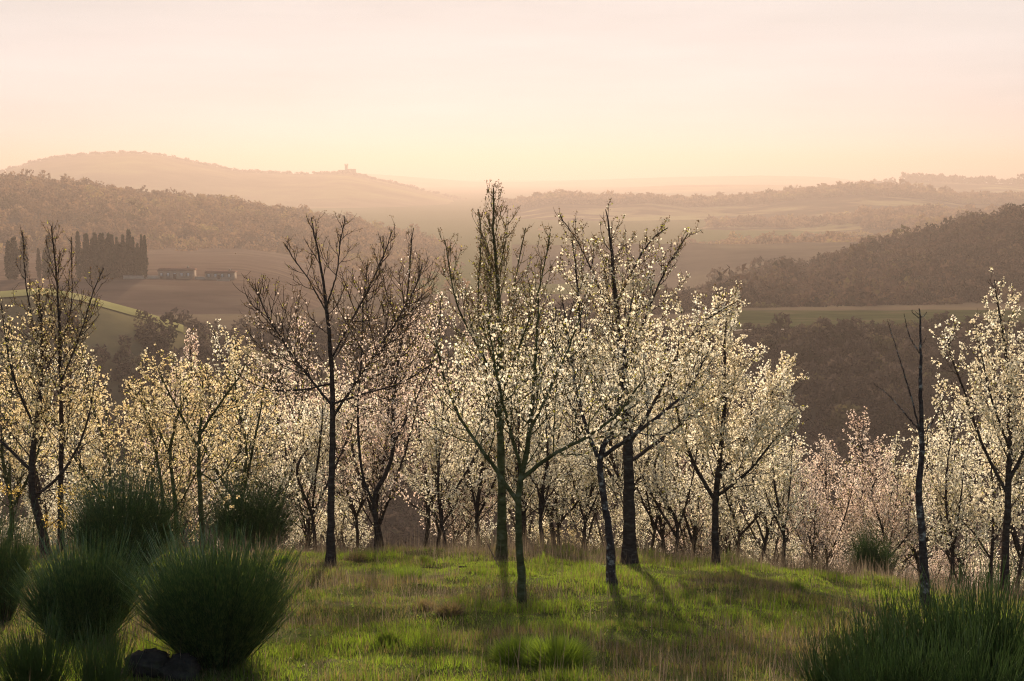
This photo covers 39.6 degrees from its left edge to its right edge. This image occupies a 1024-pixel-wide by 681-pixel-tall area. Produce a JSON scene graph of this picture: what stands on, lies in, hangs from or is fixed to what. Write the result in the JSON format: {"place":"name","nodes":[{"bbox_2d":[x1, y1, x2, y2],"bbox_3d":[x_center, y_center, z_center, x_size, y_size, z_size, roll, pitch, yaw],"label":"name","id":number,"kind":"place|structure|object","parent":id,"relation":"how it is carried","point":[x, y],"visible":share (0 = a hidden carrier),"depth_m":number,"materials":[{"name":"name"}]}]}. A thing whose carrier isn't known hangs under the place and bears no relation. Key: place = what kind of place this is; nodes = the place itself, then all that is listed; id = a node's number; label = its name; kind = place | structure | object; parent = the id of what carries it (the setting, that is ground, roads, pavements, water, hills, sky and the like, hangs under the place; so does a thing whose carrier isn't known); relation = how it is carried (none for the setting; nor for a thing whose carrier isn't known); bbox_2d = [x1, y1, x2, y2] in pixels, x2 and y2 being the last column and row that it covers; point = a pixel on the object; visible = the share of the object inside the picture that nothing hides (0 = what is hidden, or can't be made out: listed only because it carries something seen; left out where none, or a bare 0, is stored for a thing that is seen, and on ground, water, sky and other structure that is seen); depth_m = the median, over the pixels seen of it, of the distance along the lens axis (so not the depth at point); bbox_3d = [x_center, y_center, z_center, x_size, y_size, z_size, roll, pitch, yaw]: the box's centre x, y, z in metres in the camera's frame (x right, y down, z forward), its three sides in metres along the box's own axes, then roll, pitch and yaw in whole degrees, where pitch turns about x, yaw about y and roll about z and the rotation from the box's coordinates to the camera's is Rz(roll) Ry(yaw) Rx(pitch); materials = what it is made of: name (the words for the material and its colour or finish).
{"place":"outdoors","nodes":[
{"label":"outdoors","id":0,"kind":"place"},
{"bbox_2d":[0,288,183,332],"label":"meadow","id":1,"kind":"structure","parent":0,"point":[121,308],"depth_m":376.97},
{"bbox_2d":[0,248,416,314],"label":"hill","id":2,"kind":"structure","parent":0,"point":[160,296],"depth_m":610.66,"materials":[{"name":"plant"}]},
{"bbox_2d":[0,187,420,274],"bbox_3d":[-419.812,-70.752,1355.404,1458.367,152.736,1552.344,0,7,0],"label":"hill","id":3,"kind":"structure","parent":0,"point":[16,220],"depth_m":1095.90,"materials":[{"name":"plant"}]},
{"bbox_2d":[0,168,477,293],"bbox_3d":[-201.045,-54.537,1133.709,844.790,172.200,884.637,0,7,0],"label":"woods","id":4,"kind":"object","parent":3,"relation":"on","point":[28,191],"visible":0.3,"depth_m":1145.15,"materials":[{"name":"plant"}]},
{"bbox_2d":[0,294,421,547],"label":"hill","id":5,"kind":"structure","parent":0,"point":[110,325],"depth_m":348.54,"materials":[{"name":"plant"}]},
{"bbox_2d":[0,309,464,552],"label":"cherry trees","id":6,"kind":"object","parent":5,"relation":"on","point":[392,519],"visible":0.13,"depth_m":322.55,"materials":[{"name":"plant"}]},
{"bbox_2d":[0,153,456,208],"bbox_3d":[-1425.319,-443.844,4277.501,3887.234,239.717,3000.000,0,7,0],"label":"hill","id":7,"kind":"structure","parent":0,"point":[164,173],"depth_m":3603.84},
{"bbox_2d":[0,150,466,198],"bbox_3d":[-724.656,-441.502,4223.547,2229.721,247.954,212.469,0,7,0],"label":"woods","id":8,"kind":"object","parent":7,"relation":"on","point":[223,167],"visible":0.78,"depth_m":4177.59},
{"bbox_2d":[0,180,1023,680],"bbox_3d":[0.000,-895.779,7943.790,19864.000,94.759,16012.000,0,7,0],"label":"ground","id":9,"kind":"structure","parent":0,"point":[452,218],"depth_m":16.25,"materials":[{"name":"plant"}]},
{"bbox_2d":[0,495,46,621],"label":"broom bush","id":10,"kind":"object","parent":9,"relation":"on","point":[7,563],"visible":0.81,"depth_m":12.28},
{"bbox_2d":[0,315,71,544],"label":"cherry tree","id":11,"kind":"object","parent":9,"relation":"on","point":[6,476],"visible":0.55,"depth_m":24.05,"materials":[{"name":"white plant"}]},
{"bbox_2d":[0,589,80,680],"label":"broom bush","id":12,"kind":"object","parent":9,"relation":"on","point":[32,666],"visible":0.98,"depth_m":8.44,"materials":[{"name":"plant"}]},
{"bbox_2d":[0,343,104,528],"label":"cherry tree","id":13,"kind":"object","parent":9,"relation":"on","point":[41,497],"visible":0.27,"depth_m":29.43,"materials":[{"name":"white plant"}]},
{"bbox_2d":[10,220,112,552],"bbox_3d":[-6.174,0.699,19.672,1.194,4.732,1.675,-4,8,-28],"label":"cherry tree","id":14,"kind":"object","parent":9,"relation":"on","point":[62,407],"visible":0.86,"depth_m":19.59,"materials":[{"name":"white plant"}]},
{"bbox_2d":[0,276,125,555],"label":"cherry tree","id":15,"kind":"object","parent":9,"relation":"on","point":[34,494],"visible":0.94,"depth_m":19.49,"materials":[{"name":"white plant"}]},
{"bbox_2d":[0,514,160,647],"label":"broom bush","id":16,"kind":"object","parent":9,"relation":"on","point":[94,586],"visible":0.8,"depth_m":10.56,"materials":[{"name":"plant"}]},
{"bbox_2d":[40,356,134,517],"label":"cherry tree","id":17,"kind":"object","parent":9,"relation":"on","point":[78,454],"visible":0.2,"depth_m":34.66,"materials":[{"name":"white plant"}]},
{"bbox_2d":[26,341,149,502],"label":"cherry tree","id":18,"kind":"object","parent":9,"relation":"on","point":[107,434],"visible":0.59,"depth_m":27.62,"materials":[{"name":"white plant"}]},
{"bbox_2d":[49,586,145,680],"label":"broom bush","id":19,"kind":"object","parent":9,"relation":"on","point":[108,669],"visible":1,"depth_m":8.27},
{"bbox_2d":[52,441,220,567],"bbox_3d":[-4.914,2.093,17.843,2.009,1.675,2.049,-6,9,-40],"label":"broom bush","id":20,"kind":"object","parent":9,"relation":"on","point":[97,513],"visible":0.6,"depth_m":17.73,"materials":[{"name":"plant"}]},
{"bbox_2d":[124,648,170,677],"bbox_3d":[-2.439,2.182,9.519,0.339,0.200,0.282,0,7,0],"label":"rock","id":21,"kind":"object","parent":9,"relation":"on","point":[154,659],"visible":0.62,"depth_m":9.43,"materials":[{"name":"stone"}]},
{"bbox_2d":[118,357,207,546],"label":"cherry tree","id":22,"kind":"object","parent":9,"relation":"on","point":[149,427],"visible":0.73,"depth_m":21.76,"materials":[{"name":"white plant"}]},
{"bbox_2d":[106,371,221,531],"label":"cherry tree","id":23,"kind":"object","parent":9,"relation":"on","point":[168,470],"visible":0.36,"depth_m":31.48,"materials":[{"name":"white plant"}]},
{"bbox_2d":[156,653,200,680],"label":"rock","id":24,"kind":"object","parent":9,"relation":"on","point":[176,666],"visible":0.94,"depth_m":9.38,"materials":[{"name":"stone"}]},
{"bbox_2d":[131,325,226,547],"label":"cherry tree","id":25,"kind":"object","parent":9,"relation":"on","point":[191,348],"visible":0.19,"depth_m":38.20,"materials":[{"name":"white plant"}]},
{"bbox_2d":[130,337,271,549],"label":"cherry tree","id":26,"kind":"object","parent":9,"relation":"on","point":[202,405],"visible":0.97,"depth_m":20.24,"materials":[{"name":"white plant"}]},
{"bbox_2d":[103,505,321,669],"bbox_3d":[-2.102,1.679,9.944,1.429,1.189,1.632,-2,7,-18],"label":"broom bush","id":27,"kind":"object","parent":9,"relation":"on","point":[215,609],"visible":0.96,"depth_m":9.66,"materials":[{"name":"plant"}]},
{"bbox_2d":[186,317,277,523],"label":"cherry tree","id":28,"kind":"object","parent":9,"relation":"on","point":[229,397],"visible":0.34,"depth_m":33.53,"materials":[{"name":"white plant"}]},
{"bbox_2d":[168,325,298,505],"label":"cherry tree","id":29,"kind":"object","parent":9,"relation":"on","point":[247,461],"visible":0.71,"depth_m":25.41,"materials":[{"name":"white plant"}]},
{"bbox_2d":[185,442,315,549],"bbox_3d":[-4.419,2.700,23.981,2.231,2.023,2.212,5,9,39],"label":"broom bush","id":30,"kind":"object","parent":9,"relation":"on","point":[249,510],"visible":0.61,"depth_m":23.82,"materials":[{"name":"plant"}]},
{"bbox_2d":[214,344,326,549],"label":"cherry tree","id":31,"kind":"object","parent":9,"relation":"on","point":[292,466],"visible":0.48,"depth_m":29.40,"materials":[{"name":"white plant"}]},
{"bbox_2d":[257,309,349,550],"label":"cherry tree","id":32,"kind":"object","parent":9,"relation":"on","point":[305,528],"visible":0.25,"depth_m":36.76,"materials":[{"name":"white plant"}]},
{"bbox_2d":[255,357,375,549],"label":"cherry tree","id":33,"kind":"object","parent":9,"relation":"on","point":[304,452],"visible":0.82,"depth_m":26.53,"materials":[{"name":"white plant"}]},
{"bbox_2d":[232,210,442,565],"bbox_3d":[-2.265,0.625,17.772,3.510,4.509,1.898,2,7,19],"label":"cherry tree","id":34,"kind":"object","parent":9,"relation":"on","point":[330,539],"visible":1,"depth_m":17.51,"materials":[{"name":"brown plant"}]},
{"bbox_2d":[280,350,404,550],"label":"cherry tree","id":35,"kind":"object","parent":9,"relation":"on","point":[350,504],"visible":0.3,"depth_m":30.42,"materials":[{"name":"white plant"}]},
{"bbox_2d":[315,466,378,549],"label":"cherry tree","id":36,"kind":"object","parent":9,"relation":"on","point":[340,524],"visible":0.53,"depth_m":38.54,"materials":[{"name":"white plant"}]},
{"bbox_2d":[314,310,447,547],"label":"cherry tree","id":37,"kind":"object","parent":9,"relation":"on","point":[381,465],"visible":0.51,"depth_m":28.40,"materials":[{"name":"white plant"}]},
{"bbox_2d":[313,226,458,549],"bbox_3d":[-2.119,0.883,24.535,1.874,5.768,2.721,4,8,29],"label":"cherry tree","id":38,"kind":"object","parent":9,"relation":"on","point":[394,439],"visible":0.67,"depth_m":24.25,"materials":[{"name":"white plant"}]},
{"bbox_2d":[378,290,504,546],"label":"cherry tree","id":39,"kind":"object","parent":9,"relation":"on","point":[427,509],"visible":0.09,"depth_m":34.62,"materials":[{"name":"white plant"}]},
{"bbox_2d":[379,341,509,546],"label":"cherry tree","id":40,"kind":"object","parent":9,"relation":"on","point":[456,358],"visible":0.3,"depth_m":30.31,"materials":[{"name":"white plant"}]},
{"bbox_2d":[403,372,497,546],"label":"cherry tree","id":41,"kind":"object","parent":9,"relation":"on","point":[431,442],"visible":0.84,"depth_m":24.85,"materials":[{"name":"white plant"}]},
{"bbox_2d":[418,421,510,546],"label":"cherry tree","id":42,"kind":"object","parent":9,"relation":"on","point":[463,522],"visible":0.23,"depth_m":37.18,"materials":[{"name":"white plant"}]},
{"bbox_2d":[427,341,530,543],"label":"cherry tree","id":43,"kind":"object","parent":9,"relation":"on","point":[477,501],"visible":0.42,"depth_m":27.30,"materials":[{"name":"white plant"}]},
{"bbox_2d":[430,179,561,558],"bbox_3d":[-0.294,0.449,18.772,1.858,5.131,1.810,-2,7,-15],"label":"cherry tree","id":44,"kind":"object","parent":9,"relation":"on","point":[502,535],"visible":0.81,"depth_m":18.64,"materials":[{"name":"white plant"}]},
{"bbox_2d":[0,518,1023,605],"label":"tall weeds","id":45,"kind":"object","parent":9,"relation":"on","point":[585,547],"visible":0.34,"depth_m":20.55,"materials":[{"name":"plant"}]},
{"bbox_2d":[16,548,1007,679],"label":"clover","id":46,"kind":"object","parent":9,"relation":"on","point":[504,604],"visible":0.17,"depth_m":13.46,"materials":[{"name":"green plant"}]},
{"bbox_2d":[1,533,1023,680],"bbox_3d":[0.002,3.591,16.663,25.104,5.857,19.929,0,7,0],"label":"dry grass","id":47,"kind":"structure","parent":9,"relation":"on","point":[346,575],"depth_m":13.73,"materials":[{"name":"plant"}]},
{"bbox_2d":[483,629,545,666],"bbox_3d":[0.056,2.201,10.144,0.558,0.259,0.563,0,7,0],"label":"grass tussock","id":48,"kind":"object","parent":9,"relation":"on","point":[502,647],"depth_m":10.11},
{"bbox_2d":[461,313,591,534],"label":"cherry tree","id":49,"kind":"object","parent":9,"relation":"on","point":[518,419],"visible":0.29,"depth_m":27.02,"materials":[{"name":"white plant"}]},
{"bbox_2d":[407,276,663,604],"bbox_3d":[0.195,0.986,13.492,2.475,3.227,1.706,0,7,0],"label":"cherry tree","id":50,"kind":"object","parent":9,"relation":"on","point":[536,387],"visible":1,"depth_m":13.41,"materials":[{"name":"white plant"}]},
{"bbox_2d":[479,295,591,542],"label":"cherry tree","id":51,"kind":"object","parent":9,"relation":"on","point":[548,372],"visible":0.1,"depth_m":30.32,"materials":[{"name":"white plant"}]},
{"bbox_2d":[486,353,597,543],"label":"cherry tree","id":52,"kind":"object","parent":9,"relation":"on","point":[542,501],"visible":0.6,"depth_m":23.34,"materials":[{"name":"white plant"}]},
{"bbox_2d":[516,628,597,672],"bbox_3d":[0.316,2.142,9.834,0.648,0.285,0.639,0,7,0],"label":"grass tussock","id":53,"kind":"object","parent":9,"relation":"on","point":[573,650],"depth_m":9.79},
{"bbox_2d":[526,404,619,543],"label":"cherry tree","id":54,"kind":"object","parent":9,"relation":"on","point":[559,513],"visible":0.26,"depth_m":28.38,"materials":[{"name":"white plant"}]},
{"bbox_2d":[545,373,637,546],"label":"cherry tree","id":55,"kind":"object","parent":9,"relation":"on","point":[586,516],"visible":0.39,"depth_m":26.43,"materials":[{"name":"white plant"}]},
{"bbox_2d":[578,464,645,547],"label":"cherry tree","id":56,"kind":"object","parent":9,"relation":"on","point":[617,512],"visible":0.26,"depth_m":36.99,"materials":[{"name":"white plant"}]},
{"bbox_2d":[544,320,686,507],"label":"cherry tree","id":57,"kind":"object","parent":9,"relation":"on","point":[613,455],"visible":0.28,"depth_m":25.50,"materials":[{"name":"white plant"}]},
{"bbox_2d":[508,285,734,584],"bbox_3d":[1.149,1.052,14.982,2.255,3.223,1.180,6,9,40],"label":"cherry tree","id":58,"kind":"object","parent":9,"relation":"on","point":[610,546],"visible":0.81,"depth_m":14.80,"materials":[{"name":"white plant"}]},
{"bbox_2d":[527,198,771,563],"bbox_3d":[1.840,0.511,19.030,2.359,4.857,3.651,5,8,34],"label":"cherry tree","id":59,"kind":"object","parent":9,"relation":"on","point":[629,546],"visible":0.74,"depth_m":18.55,"materials":[{"name":"white plant"}]},
{"bbox_2d":[605,408,696,548],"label":"cherry tree","id":60,"kind":"object","parent":9,"relation":"on","point":[653,524],"visible":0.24,"depth_m":27.56,"materials":[{"name":"white plant"}]},
{"bbox_2d":[600,340,705,552],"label":"cherry tree","id":61,"kind":"object","parent":9,"relation":"on","point":[661,533],"visible":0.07,"depth_m":34.63,"materials":[{"name":"white plant"}]},
{"bbox_2d":[613,379,721,552],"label":"cherry tree","id":62,"kind":"object","parent":9,"relation":"on","point":[657,486],"visible":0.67,"depth_m":24.41,"materials":[{"name":"white plant"}]},
{"bbox_2d":[654,452,711,555],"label":"cherry tree","id":63,"kind":"object","parent":9,"relation":"on","point":[669,535],"visible":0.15,"depth_m":36.10,"materials":[{"name":"white plant"}]},
{"bbox_2d":[640,333,735,553],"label":"cherry tree","id":64,"kind":"object","parent":9,"relation":"on","point":[694,537],"visible":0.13,"depth_m":30.44,"materials":[{"name":"white plant"}]},
{"bbox_2d":[671,445,751,555],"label":"cherry tree","id":65,"kind":"object","parent":9,"relation":"on","point":[724,529],"visible":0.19,"depth_m":36.43,"materials":[{"name":"white plant"}]},
{"bbox_2d":[633,288,811,565],"bbox_3d":[3.009,1.274,19.798,2.783,4.000,1.875,-1,7,-10],"label":"cherry tree","id":66,"kind":"object","parent":9,"relation":"on","point":[749,436],"visible":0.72,"depth_m":19.66,"materials":[{"name":"white plant"}]},
{"bbox_2d":[689,441,769,556],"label":"cherry tree","id":67,"kind":"object","parent":9,"relation":"on","point":[730,540],"visible":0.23,"depth_m":37.36,"materials":[{"name":"white plant"}]},
{"bbox_2d":[693,397,810,557],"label":"cherry tree","id":68,"kind":"object","parent":9,"relation":"on","point":[733,519],"visible":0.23,"depth_m":27.44,"materials":[{"name":"white plant"}]},
{"bbox_2d":[716,387,815,560],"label":"cherry tree","id":69,"kind":"object","parent":9,"relation":"on","point":[749,493],"visible":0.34,"depth_m":24.35,"materials":[{"name":"white plant"}]},
{"bbox_2d":[724,454,810,565],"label":"cherry tree","id":70,"kind":"object","parent":9,"relation":"on","point":[795,547],"visible":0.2,"depth_m":33.35,"materials":[{"name":"white plant"}]},
{"bbox_2d":[740,399,818,566],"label":"cherry tree","id":71,"kind":"object","parent":9,"relation":"on","point":[776,497],"visible":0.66,"depth_m":22.79,"materials":[{"name":"white plant"}]},
{"bbox_2d":[769,440,844,560],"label":"cherry tree","id":72,"kind":"object","parent":9,"relation":"on","point":[803,534],"visible":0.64,"depth_m":25.45,"materials":[{"name":"pink plant"}]},
{"bbox_2d":[779,434,868,565],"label":"cherry tree","id":73,"kind":"object","parent":9,"relation":"on","point":[847,526],"visible":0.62,"depth_m":27.48,"materials":[{"name":"white plant"}]},
{"bbox_2d":[772,606,889,680],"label":"rush clump","id":74,"kind":"object","parent":9,"relation":"on","point":[830,664],"visible":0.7,"depth_m":7.57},
{"bbox_2d":[773,572,943,680],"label":"rush clump","id":75,"kind":"object","parent":9,"relation":"on","point":[889,621],"visible":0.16,"depth_m":7.88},
{"bbox_2d":[811,406,918,561],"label":"cherry tree","id":76,"kind":"object","parent":9,"relation":"on","point":[858,424],"visible":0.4,"depth_m":29.48,"materials":[{"name":"pink plant"}]},
{"bbox_2d":[839,514,904,575],"bbox_3d":[6.069,3.566,24.100,1.135,1.253,1.129,1,7,8],"label":"broom bush","id":77,"kind":"object","parent":9,"relation":"on","point":[866,544],"visible":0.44,"depth_m":24.00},
{"bbox_2d":[845,445,940,562],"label":"cherry tree","id":78,"kind":"object","parent":9,"relation":"on","point":[872,506],"visible":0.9,"depth_m":26.46,"materials":[{"name":"white plant"}]},
{"bbox_2d":[848,431,944,576],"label":"cherry tree","id":79,"kind":"object","parent":9,"relation":"on","point":[898,461],"visible":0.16,"depth_m":34.62,"materials":[{"name":"pink plant"}]},
{"bbox_2d":[813,604,990,680],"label":"rush clump","id":80,"kind":"object","parent":9,"relation":"on","point":[884,674],"visible":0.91,"depth_m":6.92,"materials":[{"name":"plant"}]},
{"bbox_2d":[874,308,943,608],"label":"bare tree","id":81,"kind":"object","parent":9,"relation":"on","point":[923,557],"visible":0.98,"depth_m":15.88,"materials":[{"name":"brown plant"}]},
{"bbox_2d":[864,411,968,575],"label":"cherry tree","id":82,"kind":"object","parent":9,"relation":"on","point":[912,488],"visible":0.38,"depth_m":27.50,"materials":[{"name":"white plant"}]},
{"bbox_2d":[839,565,1022,678],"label":"rush clump","id":83,"kind":"object","parent":9,"relation":"on","point":[916,612],"visible":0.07,"depth_m":8.03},
{"bbox_2d":[849,591,1023,680],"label":"rush clump","id":84,"kind":"object","parent":9,"relation":"on","point":[971,667],"visible":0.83,"depth_m":6.92,"materials":[{"name":"plant"}]},
{"bbox_2d":[859,529,1023,680],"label":"rush clump","id":85,"kind":"object","parent":9,"relation":"on","point":[1013,626],"visible":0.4,"depth_m":7.66,"materials":[{"name":"plant"}]},
{"bbox_2d":[898,388,998,585],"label":"cherry tree","id":86,"kind":"object","parent":9,"relation":"on","point":[937,522],"visible":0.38,"depth_m":33.21,"materials":[{"name":"white plant"}]},
{"bbox_2d":[908,394,998,583],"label":"cherry tree","id":87,"kind":"object","parent":9,"relation":"on","point":[957,510],"visible":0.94,"depth_m":24.39,"materials":[{"name":"white plant"}]},
{"bbox_2d":[929,267,1023,596],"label":"cherry tree","id":88,"kind":"object","parent":9,"relation":"on","point":[1011,400],"visible":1,"depth_m":20.26,"materials":[{"name":"white plant"}]},
{"bbox_2d":[929,416,1023,581],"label":"cherry tree","id":89,"kind":"object","parent":9,"relation":"on","point":[992,508],"visible":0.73,"depth_m":24.47,"materials":[{"name":"white plant"}]},
{"bbox_2d":[968,371,1023,588],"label":"cherry tree","id":90,"kind":"object","parent":9,"relation":"on","point":[1014,537],"visible":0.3,"depth_m":28.64,"materials":[{"name":"white plant"}]},
{"bbox_2d":[0,0,1023,179],"label":"sky","id":91,"kind":"structure","parent":0,"point":[434,89],"materials":[{"name":"beige"}]},
{"bbox_2d":[156,290,1023,538],"bbox_3d":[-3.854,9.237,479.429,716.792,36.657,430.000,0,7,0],"label":"hill","id":92,"kind":"structure","parent":0,"point":[226,321],"depth_m":521.20,"materials":[{"name":"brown plant"}]},
{"bbox_2d":[167,307,1023,572],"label":"scrub","id":93,"kind":"object","parent":92,"relation":"on","point":[842,397],"visible":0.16,"depth_m":373.02,"materials":[{"name":"plant"}]},
{"bbox_2d":[361,173,856,186],"bbox_3d":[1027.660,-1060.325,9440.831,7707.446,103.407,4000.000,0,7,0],"label":"hill","id":94,"kind":"structure","parent":0,"point":[698,180],"depth_m":8677.07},
{"bbox_2d":[592,185,817,193],"bbox_3d":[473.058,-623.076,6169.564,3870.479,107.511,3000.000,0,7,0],"label":"hill","id":95,"kind":"structure","parent":0,"point":[710,189],"depth_m":5753.25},
{"bbox_2d":[502,194,1021,220],"bbox_3d":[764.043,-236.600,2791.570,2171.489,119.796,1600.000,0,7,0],"label":"hill","id":96,"kind":"structure","parent":0,"point":[807,207],"depth_m":2420.18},
{"bbox_2d":[472,178,1023,215],"bbox_3d":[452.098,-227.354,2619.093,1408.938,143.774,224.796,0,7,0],"label":"woods","id":97,"kind":"object","parent":96,"relation":"on","point":[822,190],"visible":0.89,"depth_m":2526.72,"materials":[{"name":"plant"}]},
{"bbox_2d":[512,241,1016,291],"bbox_3d":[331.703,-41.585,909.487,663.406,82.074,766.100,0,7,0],"label":"hill","id":98,"kind":"structure","parent":0,"point":[697,261],"depth_m":1060.69,"materials":[{"name":"plant"}]},
{"bbox_2d":[502,203,1023,321],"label":"woods","id":99,"kind":"object","parent":98,"relation":"on","point":[925,266],"visible":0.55,"depth_m":657.90,"materials":[{"name":"plant"}]},
{"bbox_2d":[696,222,903,234],"bbox_3d":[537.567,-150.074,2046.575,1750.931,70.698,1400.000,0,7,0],"label":"hill","id":100,"kind":"structure","parent":0,"point":[844,227],"depth_m":1922.88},
{"bbox_2d":[538,202,1023,242],"bbox_3d":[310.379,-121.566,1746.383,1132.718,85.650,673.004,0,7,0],"label":"woods","id":101,"kind":"object","parent":100,"relation":"on","point":[889,217],"visible":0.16,"depth_m":1950.22,"materials":[{"name":"plant"}]},
{"bbox_2d":[721,310,1023,328],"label":"field","id":102,"kind":"structure","parent":0,"point":[762,318],"depth_m":482.09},
{"bbox_2d":[847,230,911,240],"bbox_3d":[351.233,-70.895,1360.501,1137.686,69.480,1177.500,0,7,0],"label":"hill","id":103,"kind":"structure","parent":0,"point":[882,234],"depth_m":1435.33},
{"bbox_2d":[435,210,990,293],"bbox_3d":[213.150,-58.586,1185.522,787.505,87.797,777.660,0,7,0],"label":"woods","id":104,"kind":"object","parent":103,"relation":"on","point":[787,238],"visible":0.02,"depth_m":1346.15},
{"bbox_2d":[895,180,1023,192],"bbox_3d":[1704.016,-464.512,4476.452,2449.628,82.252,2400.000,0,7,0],"label":"hill","id":105,"kind":"structure","parent":0,"point":[978,187],"depth_m":3947.37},
{"bbox_2d":[855,171,1023,184],"bbox_3d":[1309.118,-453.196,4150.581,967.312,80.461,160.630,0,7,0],"label":"woods","id":106,"kind":"object","parent":105,"relation":"on","point":[940,177],"visible":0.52,"depth_m":4104.49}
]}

